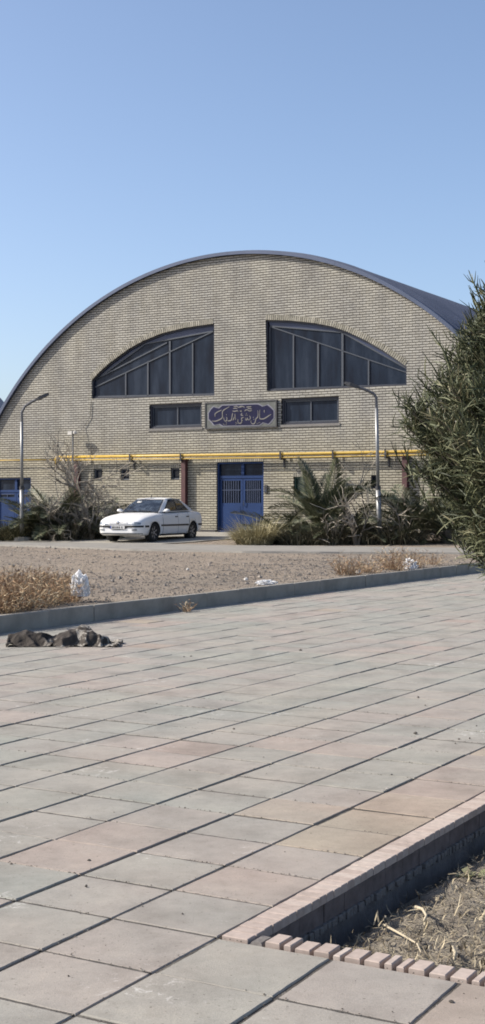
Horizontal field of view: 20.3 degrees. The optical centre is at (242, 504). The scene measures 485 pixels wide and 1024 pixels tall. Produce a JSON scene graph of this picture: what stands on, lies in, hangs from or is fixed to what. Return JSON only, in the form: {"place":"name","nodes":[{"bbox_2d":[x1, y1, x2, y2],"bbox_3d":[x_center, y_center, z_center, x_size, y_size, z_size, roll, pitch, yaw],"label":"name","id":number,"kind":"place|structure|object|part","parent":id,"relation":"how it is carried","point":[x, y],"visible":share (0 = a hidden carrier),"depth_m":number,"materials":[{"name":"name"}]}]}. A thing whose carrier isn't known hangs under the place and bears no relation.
{"place":"outdoors","nodes":[
{"label":"outdoors","id":0,"kind":"place"},
{"bbox_2d":[1,532,246,543],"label":"driveway","id":1,"kind":"structure","parent":0,"point":[200,536],"depth_m":44.76,"materials":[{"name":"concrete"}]},
{"bbox_2d":[99,495,201,541],"bbox_3d":[-2.991,0.445,44.783,1.960,1.510,4.510,0,0,25],"label":"parked car","id":2,"kind":"object","parent":1,"relation":"on","point":[152,519],"visible":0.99,"depth_m":43.94,"materials":[{"name":"white metal"}]},
{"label":"side window","id":3,"kind":"part","parent":2,"relation":"part of","materials":[{"name":"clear glass"}]},
{"bbox_3d":[-2.425,0.598,44.245,0.227,0.655,1.035,0,0,25],"label":"door","id":4,"kind":"part","parent":2,"relation":"part of","materials":[{"name":"white metal"}]},
{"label":"side window","id":5,"kind":"part","parent":2,"relation":"part of","materials":[{"name":"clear glass"}]},
{"bbox_3d":[-1.981,0.598,45.047,0.101,0.655,0.775,0,0,25],"label":"door","id":6,"kind":"part","parent":2,"relation":"part of","materials":[{"name":"white metal"}]},
{"bbox_2d":[0,542,473,554],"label":"road","id":7,"kind":"structure","parent":0,"point":[240,548],"depth_m":37.52,"materials":[{"name":"grey asphalt"}]},
{"bbox_2d":[0,535,482,947],"bbox_3d":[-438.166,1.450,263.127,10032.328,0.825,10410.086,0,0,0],"label":"ground","id":8,"kind":"structure","parent":0,"point":[117,596],"depth_m":29.62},
{"bbox_2d":[0,575,24,597],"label":"dry weed","id":9,"kind":"object","parent":8,"relation":"on","point":[6,585],"visible":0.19,"depth_m":18.75,"materials":[{"name":"brown plant"}]},
{"bbox_2d":[0,514,34,540],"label":"grass tuft","id":10,"kind":"object","parent":8,"relation":"on","point":[10,530],"visible":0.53,"depth_m":45.06,"materials":[{"name":"green plant"}]},
{"bbox_2d":[0,561,34,584],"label":"dry weed","id":11,"kind":"object","parent":8,"relation":"on","point":[27,570],"visible":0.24,"depth_m":22.58,"materials":[{"name":"brown plant"}]},
{"bbox_2d":[0,568,38,592],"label":"dry weed","id":12,"kind":"object","parent":8,"relation":"on","point":[5,580],"visible":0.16,"depth_m":19.96,"materials":[{"name":"brown plant"}]},
{"bbox_2d":[0,519,39,541],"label":"grass tuft","id":13,"kind":"object","parent":8,"relation":"on","point":[11,538],"visible":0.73,"depth_m":44.85,"materials":[{"name":"green plant"}]},
{"bbox_2d":[0,578,45,613],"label":"dry weed","id":14,"kind":"object","parent":8,"relation":"on","point":[7,607],"visible":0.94,"depth_m":17.45,"materials":[{"name":"brown plant"}]},
{"bbox_2d":[0,575,54,611],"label":"dry weed","id":15,"kind":"object","parent":8,"relation":"on","point":[31,604],"visible":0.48,"depth_m":17.89,"materials":[{"name":"brown plant"}]},
{"bbox_2d":[3,569,57,593],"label":"dry weed","id":16,"kind":"object","parent":8,"relation":"on","point":[30,578],"visible":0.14,"depth_m":20.65,"materials":[{"name":"brown plant"}]},
{"bbox_2d":[14,393,48,541],"bbox_3d":[-7.014,-1.215,45.000,1.189,4.959,0.571,0,0,0],"label":"lamp post","id":17,"kind":"object","parent":8,"relation":"on","point":[21,489],"visible":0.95,"depth_m":44.95,"materials":[{"name":"metal"}]},
{"bbox_2d":[0,496,82,540],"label":"palm bush","id":18,"kind":"object","parent":8,"relation":"on","point":[15,510],"visible":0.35,"depth_m":45.20,"materials":[{"name":"green plant"}]},
{"bbox_2d":[16,571,71,607],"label":"dry weed","id":19,"kind":"object","parent":8,"relation":"on","point":[54,600],"visible":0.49,"depth_m":18.53,"materials":[{"name":"brown plant"}]},
{"bbox_2d":[24,563,63,583],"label":"dry weed","id":20,"kind":"object","parent":8,"relation":"on","point":[39,568],"visible":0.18,"depth_m":23.10,"materials":[{"name":"brown plant"}]},
{"bbox_2d":[31,567,71,590],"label":"dry weed","id":21,"kind":"object","parent":8,"relation":"on","point":[54,579],"visible":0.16,"depth_m":21.36,"materials":[{"name":"brown plant"}]},
{"bbox_2d":[24,569,90,604],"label":"dry weed","id":22,"kind":"object","parent":8,"relation":"on","point":[67,596],"visible":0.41,"depth_m":19.05,"materials":[{"name":"brown plant"}]},
{"bbox_2d":[4,484,121,539],"bbox_3d":[-6.447,0.615,45.885,4.139,2.677,4.005,0,0,31],"label":"palm bush","id":23,"kind":"object","parent":8,"relation":"on","point":[73,496],"visible":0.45,"depth_m":45.23,"materials":[{"name":"green plant"}]},
{"bbox_2d":[36,497,91,539],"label":"bare shrub","id":24,"kind":"object","parent":8,"relation":"on","point":[65,514],"visible":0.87,"depth_m":44.98,"materials":[{"name":"grey plant"}]},
{"bbox_2d":[28,510,103,539],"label":"shrub","id":25,"kind":"object","parent":8,"relation":"on","point":[74,529],"visible":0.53,"depth_m":44.89,"materials":[{"name":"green plant"}]},
{"bbox_2d":[49,568,83,583],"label":"dry weed","id":26,"kind":"object","parent":8,"relation":"on","point":[64,576],"visible":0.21,"depth_m":22.84,"materials":[{"name":"brown plant"}]},
{"bbox_2d":[48,573,94,601],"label":"dry weed","id":27,"kind":"object","parent":8,"relation":"on","point":[76,598],"visible":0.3,"depth_m":19.53,"materials":[{"name":"brown plant"}]},
{"bbox_2d":[17,427,142,541],"bbox_3d":[-5.528,-0.638,45.142,4.115,4.085,3.212,0,0,23],"label":"bare tree","id":28,"kind":"object","parent":8,"relation":"on","point":[69,476],"visible":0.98,"depth_m":45.22,"materials":[{"name":"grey plant"}]},
{"bbox_2d":[69,569,90,595],"bbox_3d":[-2.326,1.116,19.425,0.300,0.387,0.290,0,0,0],"label":"plastic bag","id":29,"kind":"object","parent":8,"relation":"on","point":[81,577],"visible":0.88,"depth_m":19.35,"materials":[{"name":"white plastic"}]},
{"bbox_2d":[59,522,106,538],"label":"shrub","id":30,"kind":"object","parent":8,"relation":"on","point":[100,536],"visible":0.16,"depth_m":45.62,"materials":[{"name":"green plant"}]},
{"bbox_2d":[77,496,129,537],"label":"palm bush","id":31,"kind":"object","parent":8,"relation":"on","point":[122,506],"visible":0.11,"depth_m":46.49,"materials":[{"name":"green plant"}]},
{"bbox_2d":[0,546,475,612],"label":"gravel","id":32,"kind":"structure","parent":8,"relation":"on","point":[119,577],"depth_m":27.91,"materials":[{"name":"brown gravel"}]},
{"bbox_2d":[218,523,265,544],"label":"grass tuft","id":33,"kind":"object","parent":8,"relation":"on","point":[237,542],"visible":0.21,"depth_m":41.33,"materials":[{"name":"plant"}]},
{"bbox_2d":[0,250,484,534],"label":"sports hall","id":34,"kind":"structure","parent":8,"relation":"on","point":[152,362],"depth_m":50.34,"materials":[{"name":"brick"}]},
{"bbox_2d":[0,478,30,526],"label":"garage door","id":35,"kind":"structure","parent":34,"relation":"in","point":[10,486],"depth_m":55.62,"materials":[{"name":"blue paint"}]},
{"bbox_2d":[68,407,90,492],"bbox_3d":[-6.420,-2.138,53.444,0.949,3.845,0.294,0,0,3],"label":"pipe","id":36,"kind":"object","parent":34,"relation":"attached to","point":[72,433],"visible":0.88,"depth_m":53.42,"materials":[{"name":"metal"}]},
{"bbox_2d":[95,469,101,479],"bbox_3d":[-5.612,-1.185,53.396,0.426,0.440,0.130,0,0,30],"label":"window","id":37,"kind":"structure","parent":34,"relation":"in","point":[98,472],"depth_m":53.42,"materials":[{"name":"black glass"}]},
{"bbox_2d":[122,469,128,479],"bbox_3d":[-4.497,-1.171,52.753,0.416,0.435,0.130,0,0,30],"label":"window","id":38,"kind":"structure","parent":34,"relation":"in","point":[126,477],"depth_m":52.77,"materials":[{"name":"black glass"}]},
{"bbox_2d":[93,324,213,398],"bbox_3d":[-3.427,-5.409,52.136,5.654,2.690,0.130,0,0,30],"label":"window","id":39,"kind":"structure","parent":34,"relation":"in","point":[177,363],"depth_m":51.88,"materials":[{"name":"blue glass"}]},
{"bbox_2d":[150,403,201,428],"bbox_3d":[-2.488,-3.369,51.593,2.361,0.922,0.130,0,0,30],"label":"window","id":40,"kind":"structure","parent":34,"relation":"in","point":[184,415],"depth_m":51.61,"materials":[{"name":"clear glass"}]},
{"bbox_2d":[172,468,179,478],"bbox_3d":[-2.492,-1.170,51.596,0.398,0.436,0.130,0,0,30],"label":"window","id":41,"kind":"structure","parent":34,"relation":"in","point":[175,471],"depth_m":51.60,"materials":[{"name":"black glass"}]},
{"bbox_2d":[0,449,429,505],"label":"gas pipe","id":42,"kind":"object","parent":34,"relation":"attached to","point":[184,479],"visible":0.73,"depth_m":50.14,"materials":[{"name":"yellow metal"}]},
{"bbox_2d":[217,461,263,531],"bbox_3d":[-0.036,-0.268,50.162,2.005,2.616,0.154,0,0,30],"label":"door","id":43,"kind":"structure","parent":34,"relation":"in","point":[242,487],"depth_m":50.22,"materials":[{"name":"blue paint"}]},
{"bbox_2d":[205,399,277,428],"bbox_3d":[-0.068,-3.311,49.981,3.064,0.999,0.089,0,0,30],"label":"name sign","id":44,"kind":"object","parent":34,"relation":"attached to","point":[243,414],"visible":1,"depth_m":49.91,"materials":[{"name":"tile"}]},
{"bbox_2d":[264,485,267,492],"bbox_3d":[0.853,-0.565,49.474,0.120,0.280,0.054,0,0,30],"label":"intercom","id":45,"kind":"object","parent":34,"relation":"attached to","point":[265,488],"visible":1,"depth_m":49.46,"materials":[{"name":"metal"}]},
{"bbox_2d":[294,477,307,497],"bbox_3d":[2.217,-0.624,48.876,0.713,0.749,0.130,0,0,30],"label":"window","id":46,"kind":"structure","parent":34,"relation":"in","point":[296,479],"depth_m":48.99,"materials":[{"name":"black glass"}]},
{"bbox_2d":[282,396,338,424],"bbox_3d":[2.476,-3.363,48.726,2.320,0.947,0.130,0,0,30],"label":"window","id":47,"kind":"structure","parent":34,"relation":"in","point":[316,410],"depth_m":48.72,"materials":[{"name":"blue glass"}]},
{"bbox_2d":[266,320,406,390],"bbox_3d":[3.316,-5.424,48.241,5.565,2.642,0.130,0,0,30],"label":"window","id":48,"kind":"structure","parent":34,"relation":"in","point":[300,355],"depth_m":48.52,"materials":[{"name":"blue glass"}]},
{"bbox_2d":[372,475,375,488],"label":"window","id":49,"kind":"structure","parent":34,"relation":"in","point":[373,476],"depth_m":47.48,"materials":[{"name":"black glass"}]},
{"bbox_2d":[0,562,484,632],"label":"kerb","id":50,"kind":"structure","parent":8,"relation":"on","point":[29,620],"depth_m":21.15,"materials":[{"name":"concrete"}]},
{"bbox_2d":[218,516,296,544],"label":"grass tuft","id":51,"kind":"object","parent":8,"relation":"on","point":[252,537],"visible":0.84,"depth_m":40.60,"materials":[{"name":"plant"}]},
{"bbox_2d":[255,580,277,584],"bbox_3d":[0.411,1.357,23.706,0.416,0.090,0.232,0,0,0],"label":"plastic bag","id":52,"kind":"object","parent":8,"relation":"on","point":[265,582],"visible":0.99,"depth_m":23.64,"materials":[{"name":"white plastic"}]},
{"bbox_2d":[230,508,323,543],"bbox_3d":[1.209,0.927,42.077,2.859,1.664,3.114,0,0,-33],"label":"palm bush","id":53,"kind":"object","parent":8,"relation":"on","point":[296,515],"visible":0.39,"depth_m":41.91,"materials":[{"name":"green plant"}]},
{"bbox_2d":[268,521,332,545],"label":"shrub","id":54,"kind":"object","parent":8,"relation":"on","point":[294,539],"visible":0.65,"depth_m":40.62,"materials":[{"name":"green plant"}]},
{"bbox_2d":[257,457,380,534],"bbox_3d":[2.318,0.260,42.583,4.111,3.587,4.530,0,0,8],"label":"palm bush","id":55,"kind":"object","parent":8,"relation":"on","point":[312,489],"visible":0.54,"depth_m":42.29,"materials":[{"name":"green plant"}]},
{"bbox_2d":[293,518,367,544],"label":"shrub","id":56,"kind":"object","parent":8,"relation":"on","point":[339,541],"visible":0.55,"depth_m":40.59,"materials":[{"name":"green plant"}]},
{"bbox_2d":[318,511,354,544],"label":"bare shrub","id":57,"kind":"object","parent":8,"relation":"on","point":[338,521],"visible":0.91,"depth_m":40.46,"materials":[{"name":"grey plant"}]},
{"bbox_2d":[289,498,401,544],"bbox_3d":[3.201,0.773,41.634,3.493,2.010,3.494,0,0,9],"label":"palm bush","id":58,"kind":"object","parent":8,"relation":"on","point":[358,518],"visible":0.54,"depth_m":41.15,"materials":[{"name":"green plant"}]},
{"bbox_2d":[327,549,370,575],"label":"dry weed","id":59,"kind":"object","parent":8,"relation":"on","point":[345,570],"visible":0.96,"depth_m":26.84,"materials":[{"name":"brown plant"}]},
{"bbox_2d":[310,479,390,544],"bbox_3d":[3.322,0.282,40.345,2.331,2.079,1.261,0,0,-27],"label":"bare shrub","id":60,"kind":"object","parent":8,"relation":"on","point":[351,524],"visible":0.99,"depth_m":40.41,"materials":[{"name":"grey plant"}]},
{"bbox_2d":[318,441,383,532],"bbox_3d":[3.537,-0.400,43.433,2.531,3.301,1.916,0,0,0],"label":"bare sapling","id":61,"kind":"object","parent":8,"relation":"on","point":[361,480],"visible":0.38,"depth_m":43.57,"materials":[{"name":"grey plant"}]},
{"bbox_2d":[222,792,484,986],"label":"planter","id":62,"kind":"object","parent":8,"relation":"on","point":[339,907],"visible":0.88,"depth_m":5.81,"materials":[{"name":"pink brick"}]},
{"bbox_2d":[326,846,484,975],"bbox_3d":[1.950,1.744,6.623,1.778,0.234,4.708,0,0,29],"label":"dry grass litter","id":63,"kind":"object","parent":62,"relation":"in","point":[460,948],"visible":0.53,"depth_m":5.54,"materials":[{"name":"beige plant"}]},
{"bbox_2d":[383,923,421,953],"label":"dry twig","id":64,"kind":"object","parent":63,"relation":"on","point":[399,933],"visible":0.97,"depth_m":5.42,"materials":[{"name":"wood"}]},
{"bbox_2d":[414,905,427,921],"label":"dry twig","id":65,"kind":"object","parent":63,"relation":"on","point":[422,910],"visible":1,"depth_m":5.70,"materials":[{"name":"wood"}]},
{"bbox_2d":[452,945,456,960],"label":"dry twig","id":66,"kind":"object","parent":63,"relation":"on","point":[454,953],"visible":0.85,"depth_m":5.17,"materials":[{"name":"wood"}]},
{"bbox_2d":[455,867,484,879],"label":"fallen leaves","id":67,"kind":"object","parent":63,"relation":"on","point":[458,874],"visible":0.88,"depth_m":6.41,"materials":[{"name":"beige plant"}]},
{"bbox_2d":[344,382,381,531],"bbox_3d":[3.768,-1.223,41.000,1.377,4.974,0.571,0,0,0],"label":"lamp post","id":68,"kind":"object","parent":8,"relation":"on","point":[377,486],"visible":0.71,"depth_m":40.95,"materials":[{"name":"metal"}]},
{"bbox_2d":[350,558,387,572],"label":"dry weed","id":69,"kind":"object","parent":8,"relation":"on","point":[371,568],"visible":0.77,"depth_m":27.63,"materials":[{"name":"brown plant"}]},
{"bbox_2d":[334,518,405,544],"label":"shrub","id":70,"kind":"object","parent":8,"relation":"on","point":[364,540],"visible":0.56,"depth_m":40.55,"materials":[{"name":"green plant"}]},
{"bbox_2d":[368,544,415,570],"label":"dry weed","id":71,"kind":"object","parent":8,"relation":"on","point":[390,565],"visible":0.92,"depth_m":28.71,"materials":[{"name":"brown plant"}]},
{"bbox_2d":[358,515,441,544],"bbox_3d":[4.743,0.726,40.946,3.254,1.012,3.353,0,0,0],"label":"shrub","id":72,"kind":"object","parent":8,"relation":"on","point":[404,540],"visible":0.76,"depth_m":40.32,"materials":[{"name":"green plant"}]},
{"bbox_2d":[380,497,424,535],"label":"bare shrub","id":73,"kind":"object","parent":8,"relation":"on","point":[395,509],"visible":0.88,"depth_m":40.56,"materials":[{"name":"grey plant"}]},
{"bbox_2d":[357,483,450,544],"bbox_3d":[5.202,0.561,41.812,3.448,2.514,3.796,0,0,-2],"label":"palm bush","id":74,"kind":"object","parent":8,"relation":"on","point":[401,507],"visible":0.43,"depth_m":41.33,"materials":[{"name":"green plant"}]},
{"bbox_2d":[403,558,418,569],"bbox_3d":[3.637,1.273,29.291,0.350,0.259,0.254,0,0,0],"label":"plastic bag","id":75,"kind":"object","parent":8,"relation":"on","point":[413,566],"visible":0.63,"depth_m":29.22,"materials":[{"name":"white plastic"}]},
{"bbox_2d":[395,548,431,567],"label":"dry weed","id":76,"kind":"object","parent":8,"relation":"on","point":[420,563],"visible":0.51,"depth_m":29.85,"materials":[{"name":"brown plant"}]},
{"bbox_2d":[386,494,469,544],"bbox_3d":[6.332,0.629,41.108,4.417,2.420,3.647,0,0,12],"label":"palm bush","id":77,"kind":"object","parent":8,"relation":"on","point":[449,530],"visible":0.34,"depth_m":40.73,"materials":[{"name":"green plant"}]},
{"bbox_2d":[422,550,447,564],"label":"dry weed","id":78,"kind":"object","parent":8,"relation":"on","point":[439,561],"visible":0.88,"depth_m":30.99,"materials":[{"name":"brown plant"}]},
{"bbox_2d":[386,270,484,589],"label":"conifer tree","id":79,"kind":"object","parent":8,"relation":"on","point":[454,474],"visible":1,"depth_m":6.87,"materials":[{"name":"green plant"}]},
{"bbox_2d":[0,572,484,1023],"bbox_3d":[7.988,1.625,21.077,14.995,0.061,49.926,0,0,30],"label":"pavement","id":80,"kind":"structure","parent":0,"point":[178,993],"depth_m":7.71,"materials":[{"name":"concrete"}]},
{"bbox_2d":[5,625,123,646],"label":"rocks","id":81,"kind":"object","parent":80,"relation":"on","point":[82,635],"visible":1,"depth_m":15.34,"materials":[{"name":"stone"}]},
{"bbox_2d":[175,599,197,611],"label":"dry weed","id":82,"kind":"object","parent":80,"relation":"on","point":[186,609],"visible":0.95,"depth_m":20.18,"materials":[{"name":"beige plant"}]},
{"bbox_2d":[1,685,484,1022],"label":"dirt crumbs","id":83,"kind":"object","parent":80,"relation":"on","point":[208,824],"visible":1,"depth_m":7.28,"materials":[{"name":"brown soil"}]},
{"bbox_2d":[0,0,484,400],"label":"sky","id":84,"kind":"structure","parent":0,"point":[138,137],"materials":[{"name":"blue"}]}
]}

